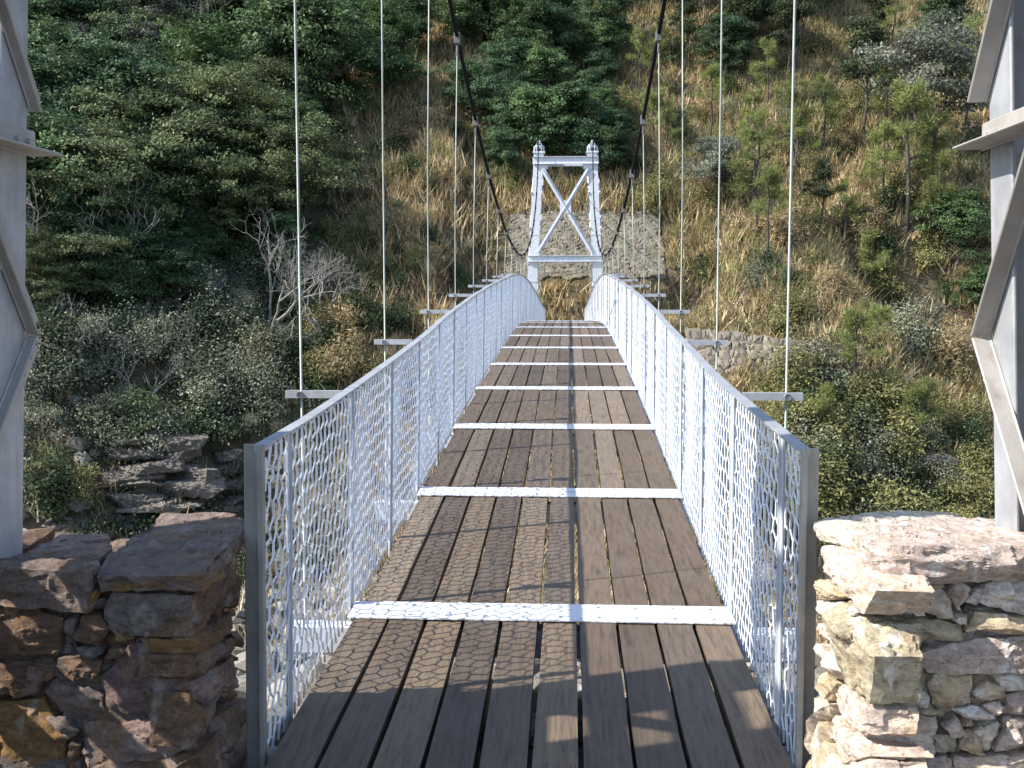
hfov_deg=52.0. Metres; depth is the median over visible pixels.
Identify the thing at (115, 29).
broadleaf tree
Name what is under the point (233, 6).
broadleaf tree
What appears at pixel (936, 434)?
shrub
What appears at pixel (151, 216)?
broadleaf tree
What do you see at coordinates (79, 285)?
shrub
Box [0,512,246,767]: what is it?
stone wall
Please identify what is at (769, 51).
pine tree
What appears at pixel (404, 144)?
shrub
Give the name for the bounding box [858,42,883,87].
pine tree
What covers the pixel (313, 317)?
bare tree
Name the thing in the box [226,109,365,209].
broadleaf tree
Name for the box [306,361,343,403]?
shrub
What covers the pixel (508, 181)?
shrub
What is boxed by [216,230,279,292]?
shrub
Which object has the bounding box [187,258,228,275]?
feathery tree
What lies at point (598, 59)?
broadleaf tree
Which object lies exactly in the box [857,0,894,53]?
broadleaf tree
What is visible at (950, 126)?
shrub
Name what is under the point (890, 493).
shrub
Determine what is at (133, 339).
shrub
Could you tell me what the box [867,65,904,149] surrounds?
pine tree
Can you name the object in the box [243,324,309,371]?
shrub
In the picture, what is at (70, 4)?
broadleaf tree
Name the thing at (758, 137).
pine tree
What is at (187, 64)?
broadleaf tree
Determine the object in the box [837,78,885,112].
shrub
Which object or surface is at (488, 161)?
dry shrub
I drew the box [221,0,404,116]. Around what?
broadleaf tree
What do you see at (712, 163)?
broadleaf tree
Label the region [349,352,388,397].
shrub
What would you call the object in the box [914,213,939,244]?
shrub
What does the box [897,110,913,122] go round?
shrub
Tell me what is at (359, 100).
shrub
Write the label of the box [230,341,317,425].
shrub
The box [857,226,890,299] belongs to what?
pine tree
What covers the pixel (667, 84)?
shrub
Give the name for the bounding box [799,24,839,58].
shrub
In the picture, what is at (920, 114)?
pine tree
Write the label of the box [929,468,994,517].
shrub
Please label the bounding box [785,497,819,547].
shrub
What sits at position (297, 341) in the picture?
shrub
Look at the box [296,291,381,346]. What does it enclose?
dry shrub
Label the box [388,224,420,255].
dry shrub
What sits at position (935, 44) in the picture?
broadleaf tree
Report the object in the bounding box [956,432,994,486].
shrub
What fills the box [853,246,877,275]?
shrub
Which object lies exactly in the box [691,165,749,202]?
dry shrub
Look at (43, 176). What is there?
broadleaf tree
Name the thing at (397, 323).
shrub
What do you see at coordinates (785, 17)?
broadleaf tree
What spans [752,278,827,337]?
shrub
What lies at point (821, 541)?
shrub
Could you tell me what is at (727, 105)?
shrub
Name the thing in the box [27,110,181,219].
broadleaf tree
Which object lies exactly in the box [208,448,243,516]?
rock outcrop
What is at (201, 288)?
feathery tree
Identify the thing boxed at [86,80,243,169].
broadleaf tree
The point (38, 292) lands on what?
shrub
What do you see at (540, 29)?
broadleaf tree
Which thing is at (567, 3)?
broadleaf tree
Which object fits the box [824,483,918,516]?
shrub
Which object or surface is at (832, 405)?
shrub
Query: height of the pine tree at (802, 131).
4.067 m
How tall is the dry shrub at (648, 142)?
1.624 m
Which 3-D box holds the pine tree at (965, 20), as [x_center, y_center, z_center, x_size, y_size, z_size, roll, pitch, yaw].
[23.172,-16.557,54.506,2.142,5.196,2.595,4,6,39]
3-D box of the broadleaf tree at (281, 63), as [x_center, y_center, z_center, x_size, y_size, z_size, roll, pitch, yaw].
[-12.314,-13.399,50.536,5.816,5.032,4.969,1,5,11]
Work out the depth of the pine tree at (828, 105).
51.21 m
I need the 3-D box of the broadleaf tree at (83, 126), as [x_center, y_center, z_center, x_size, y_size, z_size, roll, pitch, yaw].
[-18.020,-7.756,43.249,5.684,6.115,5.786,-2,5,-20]
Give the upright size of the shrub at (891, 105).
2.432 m
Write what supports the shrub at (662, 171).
on the ground at (925, 284)
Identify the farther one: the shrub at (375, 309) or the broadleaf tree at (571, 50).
the broadleaf tree at (571, 50)
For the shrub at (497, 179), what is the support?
on the ground at (925, 284)
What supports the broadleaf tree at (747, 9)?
on the ground at (925, 284)
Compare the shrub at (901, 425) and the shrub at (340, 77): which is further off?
the shrub at (340, 77)
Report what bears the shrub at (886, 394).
on the ground at (925, 284)
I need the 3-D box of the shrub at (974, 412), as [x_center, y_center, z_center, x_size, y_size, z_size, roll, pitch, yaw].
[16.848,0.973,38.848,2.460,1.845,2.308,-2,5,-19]
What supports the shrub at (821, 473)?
on the ground at (925, 284)
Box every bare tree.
[25,290,106,387]
[26,155,117,232]
[31,178,166,260]
[98,335,188,405]
[142,255,229,318]
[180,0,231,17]
[231,205,351,342]
[262,247,368,352]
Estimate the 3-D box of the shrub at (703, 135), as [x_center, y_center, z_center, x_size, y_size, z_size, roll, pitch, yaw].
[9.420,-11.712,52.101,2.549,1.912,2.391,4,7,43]
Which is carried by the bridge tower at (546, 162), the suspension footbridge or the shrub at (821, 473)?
the suspension footbridge
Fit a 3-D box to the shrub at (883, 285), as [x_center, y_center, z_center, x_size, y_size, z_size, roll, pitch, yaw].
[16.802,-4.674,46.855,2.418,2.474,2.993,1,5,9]
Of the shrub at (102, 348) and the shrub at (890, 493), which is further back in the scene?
the shrub at (102, 348)
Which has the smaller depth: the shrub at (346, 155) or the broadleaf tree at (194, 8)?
the shrub at (346, 155)
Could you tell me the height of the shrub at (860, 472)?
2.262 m
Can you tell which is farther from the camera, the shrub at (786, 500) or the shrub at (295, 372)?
the shrub at (295, 372)
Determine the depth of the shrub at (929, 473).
36.42 m
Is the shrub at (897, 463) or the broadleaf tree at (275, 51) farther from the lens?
the broadleaf tree at (275, 51)
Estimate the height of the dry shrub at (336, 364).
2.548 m
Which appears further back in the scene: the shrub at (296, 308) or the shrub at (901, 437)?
the shrub at (296, 308)
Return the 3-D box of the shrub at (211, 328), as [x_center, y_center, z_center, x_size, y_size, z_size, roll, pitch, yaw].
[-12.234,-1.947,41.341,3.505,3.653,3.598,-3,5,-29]
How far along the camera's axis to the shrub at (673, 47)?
58.49 m
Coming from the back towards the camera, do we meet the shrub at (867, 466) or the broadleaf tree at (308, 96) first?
the broadleaf tree at (308, 96)
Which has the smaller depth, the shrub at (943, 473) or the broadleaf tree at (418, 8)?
the shrub at (943, 473)
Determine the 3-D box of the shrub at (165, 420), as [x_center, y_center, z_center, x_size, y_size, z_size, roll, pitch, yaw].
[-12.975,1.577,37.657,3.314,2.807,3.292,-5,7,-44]
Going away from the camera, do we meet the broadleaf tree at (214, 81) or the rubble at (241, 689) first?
the rubble at (241, 689)
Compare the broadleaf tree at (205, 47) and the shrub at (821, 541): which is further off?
the broadleaf tree at (205, 47)
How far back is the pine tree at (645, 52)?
56.83 m
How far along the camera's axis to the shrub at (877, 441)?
35.99 m
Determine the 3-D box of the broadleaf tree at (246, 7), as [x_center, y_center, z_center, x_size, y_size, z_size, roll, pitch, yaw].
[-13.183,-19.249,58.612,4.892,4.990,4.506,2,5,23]
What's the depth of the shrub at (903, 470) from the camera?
35.86 m
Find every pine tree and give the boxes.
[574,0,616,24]
[624,24,664,98]
[637,86,674,150]
[646,15,673,70]
[653,89,684,162]
[692,61,725,136]
[721,122,784,243]
[732,108,774,188]
[736,84,771,151]
[747,35,776,107]
[747,163,792,268]
[768,75,820,172]
[775,104,822,176]
[804,381,839,445]
[806,354,829,393]
[809,72,853,152]
[819,380,841,418]
[830,177,871,248]
[832,306,890,404]
[847,115,900,226]
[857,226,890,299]
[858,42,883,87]
[861,302,895,372]
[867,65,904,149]
[871,71,941,233]
[875,1,907,54]
[900,375,952,457]
[904,108,932,161]
[909,151,959,256]
[912,108,959,175]
[918,173,945,253]
[948,13,978,80]
[950,13,985,135]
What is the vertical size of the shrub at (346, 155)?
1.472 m
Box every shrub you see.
[23,435,98,525]
[24,333,76,403]
[24,386,68,432]
[25,272,58,324]
[25,295,97,386]
[25,304,126,401]
[28,279,95,330]
[30,266,87,306]
[32,294,84,339]
[49,341,105,383]
[52,255,115,307]
[59,385,155,462]
[59,462,106,513]
[69,275,140,340]
[69,320,140,377]
[72,290,176,376]
[79,377,206,454]
[102,278,151,324]
[104,389,201,462]
[144,309,241,382]
[152,354,201,390]
[154,330,275,416]
[155,253,252,330]
[158,370,248,432]
[161,288,251,369]
[162,353,264,451]
[168,342,221,381]
[169,282,283,344]
[178,391,250,446]
[181,329,258,401]
[188,331,247,379]
[204,304,297,380]
[213,244,276,302]
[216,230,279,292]
[221,315,276,349]
[223,324,294,362]
[226,359,288,403]
[229,285,283,327]
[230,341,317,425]
[242,325,299,377]
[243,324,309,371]
[244,226,328,293]
[255,258,333,303]
[271,282,322,330]
[279,363,316,388]
[282,321,313,361]
[291,342,338,389]
[295,298,338,337]
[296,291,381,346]
[302,310,349,358]
[302,331,377,384]
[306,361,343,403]
[309,213,345,244]
[317,318,362,343]
[319,99,348,126]
[324,228,360,253]
[327,70,352,98]
[331,115,357,142]
[331,239,369,269]
[332,279,382,334]
[332,338,380,377]
[334,144,362,169]
[336,87,372,117]
[337,139,364,155]
[342,296,397,337]
[344,176,381,201]
[349,229,381,254]
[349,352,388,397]
[350,202,375,236]
[352,250,395,292]
[357,353,416,404]
[362,200,418,242]
[363,92,389,116]
[365,126,406,159]
[370,198,389,217]
[372,159,412,188]
[373,298,427,335]
[377,258,415,288]
[384,111,425,141]
[385,239,403,261]
[387,198,407,213]
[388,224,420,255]
[395,149,431,175]
[397,136,412,152]
[398,244,424,272]
[409,100,458,130]
[410,97,442,113]
[413,239,451,268]
[414,218,444,247]
[419,166,448,197]
[423,136,448,156]
[444,263,483,293]
[447,118,468,144]
[451,163,472,182]
[453,103,492,127]
[462,120,488,147]
[468,149,495,165]
[484,171,505,185]
[489,163,531,192]
[613,81,654,118]
[622,149,648,177]
[628,79,653,101]
[628,173,680,215]
[634,160,680,190]
[640,130,673,152]
[653,30,694,67]
[653,77,674,96]
[657,103,697,142]
[676,99,707,122]
[679,130,723,162]
[685,249,720,281]
[686,173,734,211]
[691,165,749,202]
[692,46,734,72]
[693,89,724,117]
[699,210,720,231]
[712,125,729,140]
[716,68,743,97]
[718,91,744,118]
[725,258,774,292]
[736,203,766,221]
[736,337,843,406]
[740,243,787,279]
[743,197,827,249]
[743,218,771,243]
[746,425,864,508]
[749,387,830,454]
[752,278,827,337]
[752,401,859,487]
[756,163,772,180]
[758,444,861,519]
[759,391,823,442]
[764,318,879,394]
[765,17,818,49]
[766,264,812,287]
[767,97,802,116]
[769,477,821,516]
[772,122,819,152]
[783,384,830,431]
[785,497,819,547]
[786,204,811,230]
[786,451,884,542]
[786,500,854,558]
[791,435,863,507]
[795,145,827,173]
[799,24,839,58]
[799,79,843,109]
[799,207,832,236]
[800,299,819,320]
[802,260,869,304]
[803,409,884,471]
[805,143,845,165]
[805,393,858,441]
[819,123,869,152]
[819,368,866,404]
[820,29,845,50]
[821,435,876,496]
[823,97,854,124]
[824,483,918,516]
[826,384,894,444]
[827,436,912,501]
[828,195,901,241]
[830,400,883,451]
[836,365,886,423]
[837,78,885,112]
[837,203,866,226]
[840,404,918,487]
[851,374,933,432]
[851,469,949,512]
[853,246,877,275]
[854,297,876,324]
[854,401,943,468]
[856,78,890,105]
[866,255,914,304]
[867,178,904,223]
[868,223,909,263]
[873,283,961,365]
[874,85,913,118]
[874,364,907,405]
[875,447,934,490]
[876,442,933,510]
[878,166,921,208]
[882,453,931,503]
[885,408,916,442]
[888,281,913,301]
[889,118,929,148]
[890,391,947,424]
[894,495,932,511]
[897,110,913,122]
[898,228,951,270]
[899,159,917,174]
[902,109,941,125]
[905,415,957,456]
[911,164,955,190]
[911,313,983,378]
[912,432,959,455]
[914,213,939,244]
[916,453,946,488]
[917,450,983,505]
[919,479,966,512]
[922,500,979,517]
[924,196,957,233]
[925,388,975,431]
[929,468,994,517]
[934,276,956,302]
[936,116,957,134]
[937,104,974,125]
[940,264,971,284]
[941,386,993,431]
[942,503,986,518]
[945,411,993,465]
[946,442,993,484]
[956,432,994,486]
[958,120,989,154]
[959,483,994,517]
[960,47,978,77]
[961,474,994,516]
[969,152,989,172]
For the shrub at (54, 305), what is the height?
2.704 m
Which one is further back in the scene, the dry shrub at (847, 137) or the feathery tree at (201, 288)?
the dry shrub at (847, 137)
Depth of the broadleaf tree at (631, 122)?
52.04 m
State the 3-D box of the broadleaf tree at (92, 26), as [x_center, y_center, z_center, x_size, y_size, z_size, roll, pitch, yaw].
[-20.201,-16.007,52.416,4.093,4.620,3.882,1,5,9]
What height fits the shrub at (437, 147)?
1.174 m
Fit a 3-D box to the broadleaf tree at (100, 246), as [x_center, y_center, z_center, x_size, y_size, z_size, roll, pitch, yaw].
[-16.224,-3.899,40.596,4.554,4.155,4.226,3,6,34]
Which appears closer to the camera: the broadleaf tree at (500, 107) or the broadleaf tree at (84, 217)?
the broadleaf tree at (84, 217)
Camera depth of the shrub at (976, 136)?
51.21 m
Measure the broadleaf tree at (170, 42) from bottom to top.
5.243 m
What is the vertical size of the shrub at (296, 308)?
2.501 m
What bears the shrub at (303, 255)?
on the ground at (925, 284)
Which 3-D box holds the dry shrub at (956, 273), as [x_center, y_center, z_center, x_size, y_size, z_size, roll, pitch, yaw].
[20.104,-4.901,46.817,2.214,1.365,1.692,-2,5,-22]
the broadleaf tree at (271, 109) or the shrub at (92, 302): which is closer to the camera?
the shrub at (92, 302)
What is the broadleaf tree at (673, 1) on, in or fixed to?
on the ground at (925, 284)
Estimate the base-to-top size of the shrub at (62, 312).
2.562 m
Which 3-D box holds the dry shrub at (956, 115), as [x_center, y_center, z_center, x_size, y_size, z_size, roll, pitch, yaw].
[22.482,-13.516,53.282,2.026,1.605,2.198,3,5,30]
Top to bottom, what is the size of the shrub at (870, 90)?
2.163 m
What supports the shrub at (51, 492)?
on the ground at (925, 284)
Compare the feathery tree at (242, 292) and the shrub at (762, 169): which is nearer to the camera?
the feathery tree at (242, 292)
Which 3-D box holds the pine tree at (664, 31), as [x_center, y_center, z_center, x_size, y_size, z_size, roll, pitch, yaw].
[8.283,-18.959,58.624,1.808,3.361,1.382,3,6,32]
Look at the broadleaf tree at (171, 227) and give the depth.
43.52 m
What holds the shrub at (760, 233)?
on the ground at (925, 284)
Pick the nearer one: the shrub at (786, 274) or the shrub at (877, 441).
the shrub at (877, 441)
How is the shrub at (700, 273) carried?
on the ground at (925, 284)
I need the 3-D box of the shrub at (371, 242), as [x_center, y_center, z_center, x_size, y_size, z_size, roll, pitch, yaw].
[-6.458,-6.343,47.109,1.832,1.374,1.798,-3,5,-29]
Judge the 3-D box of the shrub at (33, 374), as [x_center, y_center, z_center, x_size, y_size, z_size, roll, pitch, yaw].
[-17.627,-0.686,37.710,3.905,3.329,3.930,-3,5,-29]
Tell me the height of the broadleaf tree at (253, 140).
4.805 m
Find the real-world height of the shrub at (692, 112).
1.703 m
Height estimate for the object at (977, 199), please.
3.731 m
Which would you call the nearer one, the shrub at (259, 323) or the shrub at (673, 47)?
the shrub at (259, 323)
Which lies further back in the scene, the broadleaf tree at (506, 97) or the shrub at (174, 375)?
the broadleaf tree at (506, 97)
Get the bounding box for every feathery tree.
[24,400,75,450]
[26,354,68,391]
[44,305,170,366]
[45,310,100,334]
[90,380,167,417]
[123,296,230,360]
[135,296,176,315]
[167,271,222,304]
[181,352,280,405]
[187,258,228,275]
[214,283,259,315]
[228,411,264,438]
[253,247,275,272]
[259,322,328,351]
[266,417,304,438]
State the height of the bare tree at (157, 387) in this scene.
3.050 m
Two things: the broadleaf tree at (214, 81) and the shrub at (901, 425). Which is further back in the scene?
the broadleaf tree at (214, 81)
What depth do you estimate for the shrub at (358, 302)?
43.29 m
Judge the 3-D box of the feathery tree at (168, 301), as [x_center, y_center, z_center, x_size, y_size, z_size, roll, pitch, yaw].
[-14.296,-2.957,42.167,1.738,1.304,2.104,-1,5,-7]
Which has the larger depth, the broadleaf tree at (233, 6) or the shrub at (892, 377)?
the broadleaf tree at (233, 6)
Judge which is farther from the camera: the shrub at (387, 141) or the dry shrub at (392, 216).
the shrub at (387, 141)
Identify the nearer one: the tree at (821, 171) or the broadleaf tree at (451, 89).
the tree at (821, 171)
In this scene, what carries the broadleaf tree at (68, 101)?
on the ground at (925, 284)
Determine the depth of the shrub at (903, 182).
47.47 m
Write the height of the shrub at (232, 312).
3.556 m
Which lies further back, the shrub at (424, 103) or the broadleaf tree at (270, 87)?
the shrub at (424, 103)
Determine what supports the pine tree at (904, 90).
on the ground at (925, 284)
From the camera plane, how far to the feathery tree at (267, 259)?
43.84 m
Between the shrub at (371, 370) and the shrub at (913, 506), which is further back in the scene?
the shrub at (371, 370)
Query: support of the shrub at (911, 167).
on the ground at (925, 284)
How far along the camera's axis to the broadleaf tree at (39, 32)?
47.82 m
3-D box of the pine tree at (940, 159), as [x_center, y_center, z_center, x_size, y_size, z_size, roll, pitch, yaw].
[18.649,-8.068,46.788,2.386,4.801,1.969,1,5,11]
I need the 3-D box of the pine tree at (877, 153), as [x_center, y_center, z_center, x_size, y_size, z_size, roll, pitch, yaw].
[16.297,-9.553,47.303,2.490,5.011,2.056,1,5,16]
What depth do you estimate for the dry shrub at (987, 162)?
49.41 m
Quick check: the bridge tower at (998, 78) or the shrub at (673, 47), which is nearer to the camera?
the bridge tower at (998, 78)
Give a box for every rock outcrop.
[39,512,94,533]
[94,431,185,523]
[140,433,225,532]
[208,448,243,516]
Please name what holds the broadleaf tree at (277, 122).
on the ground at (925, 284)
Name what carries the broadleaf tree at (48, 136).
on the ground at (925, 284)
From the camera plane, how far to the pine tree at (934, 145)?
47.33 m
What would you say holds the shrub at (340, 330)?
on the ground at (925, 284)
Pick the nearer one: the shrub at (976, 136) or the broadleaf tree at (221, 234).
the broadleaf tree at (221, 234)
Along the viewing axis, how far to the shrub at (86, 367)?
38.47 m
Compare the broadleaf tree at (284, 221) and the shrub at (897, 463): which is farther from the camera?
the broadleaf tree at (284, 221)
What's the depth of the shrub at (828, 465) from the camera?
34.16 m
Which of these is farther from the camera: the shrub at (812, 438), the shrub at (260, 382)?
the shrub at (260, 382)
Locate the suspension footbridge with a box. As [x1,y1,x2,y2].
[244,0,818,767]
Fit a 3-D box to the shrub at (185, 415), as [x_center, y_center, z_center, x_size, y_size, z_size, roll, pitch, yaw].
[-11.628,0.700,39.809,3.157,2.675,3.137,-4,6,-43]
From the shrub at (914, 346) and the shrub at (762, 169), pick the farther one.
the shrub at (762, 169)
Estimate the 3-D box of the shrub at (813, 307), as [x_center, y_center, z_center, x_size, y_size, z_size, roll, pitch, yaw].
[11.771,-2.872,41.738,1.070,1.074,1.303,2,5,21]
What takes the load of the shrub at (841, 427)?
on the ground at (925, 284)
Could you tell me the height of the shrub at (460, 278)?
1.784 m
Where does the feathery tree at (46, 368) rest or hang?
on the ground at (925, 284)
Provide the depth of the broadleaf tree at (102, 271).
40.45 m
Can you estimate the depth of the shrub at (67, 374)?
37.74 m
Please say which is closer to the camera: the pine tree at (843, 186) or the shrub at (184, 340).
the shrub at (184, 340)
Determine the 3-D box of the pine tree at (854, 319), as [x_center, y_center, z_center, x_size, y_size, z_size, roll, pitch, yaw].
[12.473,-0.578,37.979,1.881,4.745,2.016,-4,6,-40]
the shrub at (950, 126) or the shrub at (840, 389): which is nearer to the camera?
the shrub at (840, 389)
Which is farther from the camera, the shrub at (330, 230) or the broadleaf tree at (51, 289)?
the shrub at (330, 230)
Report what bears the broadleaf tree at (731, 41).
on the ground at (925, 284)
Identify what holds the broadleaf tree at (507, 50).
on the ground at (925, 284)
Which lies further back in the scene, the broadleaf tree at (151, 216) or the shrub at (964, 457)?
the broadleaf tree at (151, 216)
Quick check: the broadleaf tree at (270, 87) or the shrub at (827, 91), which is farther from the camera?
the shrub at (827, 91)
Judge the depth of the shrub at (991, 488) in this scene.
35.22 m
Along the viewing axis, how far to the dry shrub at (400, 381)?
41.14 m
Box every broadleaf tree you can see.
[25,224,84,298]
[25,239,88,317]
[26,111,132,250]
[26,113,102,221]
[26,157,65,225]
[26,174,134,262]
[26,199,71,233]
[27,45,90,110]
[27,101,88,197]
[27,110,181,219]
[28,0,68,25]
[28,0,114,32]
[28,13,103,60]
[28,54,113,127]
[29,28,150,125]
[31,117,122,174]
[32,199,110,258]
[38,59,138,135]
[40,231,163,308]
[43,28,175,133]
[49,170,179,240]
[52,215,131,301]
[54,1,117,31]
[54,41,183,174]
[55,20,103,60]
[62,85,166,135]
[66,221,151,296]
[70,0,160,30]
[73,127,217,229]
[74,0,164,32]
[78,5,205,58]
[83,17,112,43]
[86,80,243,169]
[88,0,170,57]
[90,192,173,256]
[92,36,152,61]
[94,19,182,68]
[100,174,184,233]
[102,0,194,31]
[102,221,187,316]
[121,97,256,189]
[126,60,310,161]
[131,109,287,219]
[139,227,221,324]
[142,121,249,225]
[147,56,187,82]
[150,74,232,116]
[150,203,199,245]
[151,24,221,79]
[151,220,232,294]
[153,17,256,105]
[154,121,267,216]
[157,6,244,60]
[161,56,269,126]
[161,100,232,121]
[169,0,246,42]
[170,0,229,18]
[173,218,243,271]
[179,185,226,220]
[188,182,264,258]
[203,0,331,79]
[207,125,273,206]
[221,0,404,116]
[221,26,248,75]
[222,0,245,22]
[224,77,305,132]
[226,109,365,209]
[229,105,389,232]
[236,53,330,120]
[236,54,305,101]
[238,0,256,34]
[238,177,272,221]
[239,83,295,125]
[242,113,320,180]
[245,209,322,285]
[247,198,307,245]
[252,62,332,132]
[260,93,337,181]
[323,0,379,69]
[342,0,435,105]
[374,0,450,57]
[429,58,492,123]
[431,0,502,52]
[434,0,513,56]
[455,62,515,143]
[469,29,545,85]
[473,126,532,180]
[479,80,540,157]
[481,0,566,63]
[482,58,532,86]
[489,81,523,123]
[497,81,590,176]
[499,5,553,52]
[512,79,607,177]
[516,44,577,88]
[520,1,598,78]
[533,0,570,18]
[555,0,584,18]
[561,30,589,57]
[563,104,592,141]
[568,0,646,45]
[569,119,639,189]
[571,17,634,66]
[573,0,624,20]
[573,109,635,156]
[574,66,623,118]
[575,42,625,83]
[581,87,629,121]
[594,106,638,141]
[665,0,702,69]
[670,0,683,45]
[672,132,746,212]
[689,12,769,81]
[714,0,749,66]
[725,0,766,76]
[735,0,785,27]
[765,0,825,76]
[767,0,814,79]
[768,0,831,13]
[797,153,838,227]
[835,12,894,133]
[849,5,989,155]
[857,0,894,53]
[905,188,991,284]
[907,0,984,45]
[948,263,989,307]
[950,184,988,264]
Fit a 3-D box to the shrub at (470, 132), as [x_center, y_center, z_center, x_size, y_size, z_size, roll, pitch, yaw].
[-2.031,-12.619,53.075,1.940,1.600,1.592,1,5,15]
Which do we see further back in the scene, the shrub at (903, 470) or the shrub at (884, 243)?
the shrub at (884, 243)
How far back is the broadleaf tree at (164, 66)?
49.31 m
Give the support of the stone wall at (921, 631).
on the ground at (925, 284)
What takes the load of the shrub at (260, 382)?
on the ground at (925, 284)
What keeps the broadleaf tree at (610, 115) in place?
on the ground at (925, 284)
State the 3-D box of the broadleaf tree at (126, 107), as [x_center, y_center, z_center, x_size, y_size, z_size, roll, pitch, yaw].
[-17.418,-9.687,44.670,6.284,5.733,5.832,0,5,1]
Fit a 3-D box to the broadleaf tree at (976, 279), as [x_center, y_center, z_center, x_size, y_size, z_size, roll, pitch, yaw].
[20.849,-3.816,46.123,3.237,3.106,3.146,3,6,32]
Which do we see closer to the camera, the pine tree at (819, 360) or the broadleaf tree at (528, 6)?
the pine tree at (819, 360)
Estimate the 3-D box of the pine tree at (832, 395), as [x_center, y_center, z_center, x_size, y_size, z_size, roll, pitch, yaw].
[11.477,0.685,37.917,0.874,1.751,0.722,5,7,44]
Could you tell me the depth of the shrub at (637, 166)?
51.35 m
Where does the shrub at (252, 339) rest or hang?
on the ground at (925, 284)
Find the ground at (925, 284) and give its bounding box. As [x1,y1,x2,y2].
[23,0,994,767]
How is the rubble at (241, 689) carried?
on the ground at (925, 284)
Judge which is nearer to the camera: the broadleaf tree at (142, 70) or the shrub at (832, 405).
the shrub at (832, 405)
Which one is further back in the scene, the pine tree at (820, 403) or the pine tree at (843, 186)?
the pine tree at (843, 186)
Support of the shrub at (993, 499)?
on the ground at (925, 284)
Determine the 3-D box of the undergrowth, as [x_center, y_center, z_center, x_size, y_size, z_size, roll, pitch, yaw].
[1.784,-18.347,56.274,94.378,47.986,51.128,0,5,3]
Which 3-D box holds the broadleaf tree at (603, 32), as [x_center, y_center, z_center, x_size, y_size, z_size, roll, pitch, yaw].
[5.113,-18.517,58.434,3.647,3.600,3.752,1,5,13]
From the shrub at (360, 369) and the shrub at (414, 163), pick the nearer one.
the shrub at (360, 369)
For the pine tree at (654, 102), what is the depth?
52.01 m
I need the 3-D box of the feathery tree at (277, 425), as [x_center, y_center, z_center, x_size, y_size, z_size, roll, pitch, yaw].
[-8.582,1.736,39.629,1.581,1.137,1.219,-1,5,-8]
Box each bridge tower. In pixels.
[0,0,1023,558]
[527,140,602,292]
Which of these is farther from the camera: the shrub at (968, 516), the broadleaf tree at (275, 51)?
the broadleaf tree at (275, 51)
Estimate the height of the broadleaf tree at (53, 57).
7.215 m
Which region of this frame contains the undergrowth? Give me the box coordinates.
[23,0,993,599]
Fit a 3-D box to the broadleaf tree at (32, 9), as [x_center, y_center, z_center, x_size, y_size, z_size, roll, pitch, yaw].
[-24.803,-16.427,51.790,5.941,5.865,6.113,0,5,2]
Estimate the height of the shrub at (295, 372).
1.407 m
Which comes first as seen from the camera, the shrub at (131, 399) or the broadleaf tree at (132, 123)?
the shrub at (131, 399)
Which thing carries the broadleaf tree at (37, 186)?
on the ground at (925, 284)
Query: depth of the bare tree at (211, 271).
42.16 m
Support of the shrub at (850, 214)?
on the ground at (925, 284)
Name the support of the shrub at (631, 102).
on the ground at (925, 284)
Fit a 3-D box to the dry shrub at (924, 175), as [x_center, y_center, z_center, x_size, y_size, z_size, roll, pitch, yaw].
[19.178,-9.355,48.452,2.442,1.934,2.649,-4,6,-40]
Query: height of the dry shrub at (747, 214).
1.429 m
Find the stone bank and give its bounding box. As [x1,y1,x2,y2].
[505,210,666,280]
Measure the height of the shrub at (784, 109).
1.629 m
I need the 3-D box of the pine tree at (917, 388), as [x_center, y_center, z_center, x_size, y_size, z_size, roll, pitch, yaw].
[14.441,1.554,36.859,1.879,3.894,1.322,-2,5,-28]
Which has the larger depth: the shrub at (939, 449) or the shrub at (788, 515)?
the shrub at (939, 449)
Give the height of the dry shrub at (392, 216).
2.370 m
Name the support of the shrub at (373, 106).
on the ground at (925, 284)
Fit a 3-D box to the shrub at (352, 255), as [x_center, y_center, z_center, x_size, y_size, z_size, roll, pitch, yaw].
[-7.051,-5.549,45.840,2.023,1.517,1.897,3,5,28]
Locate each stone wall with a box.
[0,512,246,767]
[684,326,826,395]
[804,510,1023,767]
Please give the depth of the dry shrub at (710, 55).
57.82 m
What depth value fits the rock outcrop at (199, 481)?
37.06 m
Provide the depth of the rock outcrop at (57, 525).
34.82 m
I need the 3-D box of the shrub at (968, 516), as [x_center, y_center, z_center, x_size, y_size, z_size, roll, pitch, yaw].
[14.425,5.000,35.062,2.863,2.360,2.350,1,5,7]
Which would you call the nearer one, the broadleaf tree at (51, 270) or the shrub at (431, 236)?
the broadleaf tree at (51, 270)
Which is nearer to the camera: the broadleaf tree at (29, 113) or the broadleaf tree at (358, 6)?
the broadleaf tree at (29, 113)
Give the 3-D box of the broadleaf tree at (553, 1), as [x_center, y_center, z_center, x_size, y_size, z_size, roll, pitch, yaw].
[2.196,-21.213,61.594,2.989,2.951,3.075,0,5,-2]
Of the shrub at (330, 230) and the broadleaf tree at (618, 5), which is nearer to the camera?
the shrub at (330, 230)
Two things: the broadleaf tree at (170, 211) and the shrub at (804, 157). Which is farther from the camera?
the shrub at (804, 157)
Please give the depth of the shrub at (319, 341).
42.00 m
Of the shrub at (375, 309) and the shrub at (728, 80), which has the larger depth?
the shrub at (728, 80)
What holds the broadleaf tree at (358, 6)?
on the ground at (925, 284)
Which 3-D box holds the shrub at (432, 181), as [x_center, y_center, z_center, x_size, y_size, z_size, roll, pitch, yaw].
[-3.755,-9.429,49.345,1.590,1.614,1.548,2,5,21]
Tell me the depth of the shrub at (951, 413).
37.98 m
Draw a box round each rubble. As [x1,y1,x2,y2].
[23,361,981,705]
[235,659,814,751]

